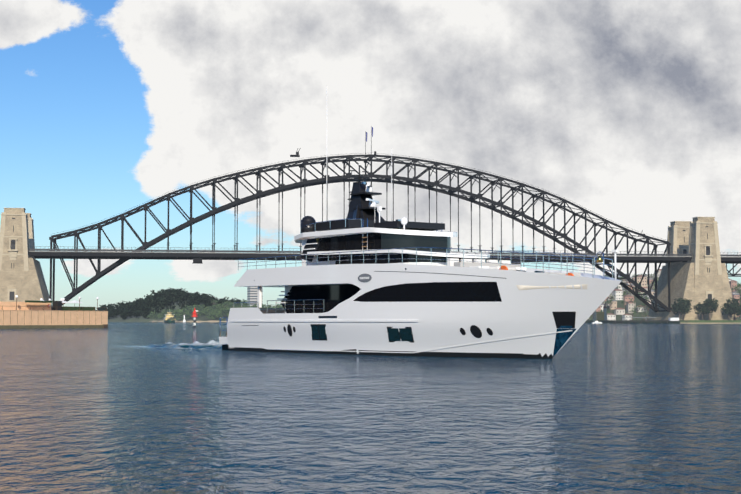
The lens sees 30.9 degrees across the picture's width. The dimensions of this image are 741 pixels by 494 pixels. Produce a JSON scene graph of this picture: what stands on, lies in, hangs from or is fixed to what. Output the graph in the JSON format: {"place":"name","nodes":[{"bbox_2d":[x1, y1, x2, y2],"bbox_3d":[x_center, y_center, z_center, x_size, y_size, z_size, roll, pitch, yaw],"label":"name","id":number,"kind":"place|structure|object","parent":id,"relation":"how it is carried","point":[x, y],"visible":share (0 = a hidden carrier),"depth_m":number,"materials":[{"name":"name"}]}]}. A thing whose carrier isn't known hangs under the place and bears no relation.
{"place":"outdoors","nodes":[
{"label":"outdoors","id":0,"kind":"place"},
{"bbox_2d":[95,288,246,321],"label":"wooded headland","id":1,"kind":"structure","parent":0,"point":[141,309],"depth_m":2257.29,"materials":[{"name":"green plant"}]},
{"bbox_2d":[49,131,671,311],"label":"bridge arch","id":2,"kind":"structure","parent":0,"point":[305,183],"depth_m":1097.55,"materials":[{"name":"grey metal"}]},
{"bbox_2d":[28,246,740,276],"bbox_3d":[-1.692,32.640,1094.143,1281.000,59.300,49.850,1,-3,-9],"label":"bridge deck","id":3,"kind":"structure","parent":2,"relation":"hanging from","point":[198,256],"depth_m":1083.87,"materials":[{"name":"grey metal"}]},
{"bbox_2d":[0,322,740,493],"bbox_3d":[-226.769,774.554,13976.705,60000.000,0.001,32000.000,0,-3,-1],"label":"harbour water","id":4,"kind":"structure","parent":0,"point":[619,408],"depth_m":25.99,"materials":[{"name":"blue liquid"}]},
{"bbox_2d":[0,208,48,301],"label":"pylons","id":5,"kind":"object","parent":4,"relation":"on","point":[22,276],"visible":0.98,"depth_m":1019.94,"materials":[{"name":"stone"}]},
{"bbox_2d":[0,295,107,328],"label":"opera house seawall","id":6,"kind":"object","parent":4,"relation":"in","point":[32,314],"visible":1,"depth_m":339.93,"materials":[{"name":"brown stone"}]},
{"bbox_2d":[164,309,174,322],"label":"small boat","id":7,"kind":"object","parent":4,"relation":"on","point":[169,317],"visible":0.9,"depth_m":1195.30,"materials":[{"name":"green"}]},
{"bbox_2d":[113,340,227,349],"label":"boat wake","id":8,"kind":"object","parent":4,"relation":"on","point":[212,345],"visible":0.67,"depth_m":91.86,"materials":[{"name":"white liquid"}]},
{"bbox_2d":[193,308,197,327],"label":"navigation beacon","id":9,"kind":"object","parent":4,"relation":"in","point":[194,316],"visible":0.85,"depth_m":379.39,"materials":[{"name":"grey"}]},
{"bbox_2d":[147,299,282,322],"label":"wooded point","id":10,"kind":"structure","parent":4,"relation":"on","point":[216,311],"depth_m":1696.99,"materials":[{"name":"green plant"}]},
{"bbox_2d":[247,287,262,305],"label":"blues point apartments","id":11,"kind":"structure","parent":10,"relation":"on","point":[252,294],"depth_m":1788.50,"materials":[{"name":"grey concrete"}]},
{"bbox_2d":[219,264,620,358],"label":"yacht hull","id":12,"kind":"object","parent":4,"relation":"in","point":[417,310],"visible":0.96,"depth_m":69.06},
{"bbox_2d":[257,218,579,313],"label":"yacht superstructure","id":13,"kind":"object","parent":12,"relation":"on","point":[331,237],"visible":0.54,"depth_m":74.69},
{"bbox_2d":[300,164,407,232],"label":"radar mast","id":14,"kind":"object","parent":13,"relation":"on","point":[362,205],"visible":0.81,"depth_m":78.37,"materials":[{"name":"black metal"}]},
{"bbox_2d":[220,219,618,336],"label":"yacht railing","id":15,"kind":"object","parent":12,"relation":"attached to","point":[599,260],"visible":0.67,"depth_m":70.00,"materials":[{"name":"silver metal"}]},
{"bbox_2d":[647,217,736,319],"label":"pylons","id":16,"kind":"object","parent":4,"relation":"on","point":[701,276],"visible":0.83,"depth_m":1108.89,"materials":[{"name":"stone"}]},
{"bbox_2d":[0,0,740,309],"label":"sky","id":17,"kind":"structure","parent":0,"point":[628,112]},
{"bbox_2d":[584,317,740,323],"bbox_3d":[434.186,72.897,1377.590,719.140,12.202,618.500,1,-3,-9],"label":"seawall","id":18,"kind":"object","parent":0,"point":[672,321],"depth_m":1059.04,"materials":[{"name":"concrete"}]},
{"bbox_2d":[587,304,606,319],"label":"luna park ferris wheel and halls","id":19,"kind":"object","parent":18,"relation":"on","point":[600,315],"visible":0.02,"depth_m":1214.33,"materials":[{"name":"silver metal"}]},
{"bbox_2d":[671,298,740,319],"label":"trees","id":20,"kind":"object","parent":18,"relation":"on","point":[706,306],"visible":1,"depth_m":1067.96,"materials":[{"name":"green plant"}]},
{"bbox_2d":[588,289,740,319],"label":"lavender bay hill","id":21,"kind":"structure","parent":0,"point":[621,305],"depth_m":1383.41,"materials":[{"name":"green plant"}]},
{"bbox_2d":[588,269,740,319],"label":"buildings","id":22,"kind":"structure","parent":21,"relation":"on","point":[617,292],"depth_m":1408.60,"materials":[{"name":"beige"}]},
{"bbox_2d":[601,274,740,319],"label":"hillside trees","id":23,"kind":"object","parent":21,"relation":"on","point":[737,290],"visible":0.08,"depth_m":1426.48,"materials":[{"name":"green plant"}]}
]}

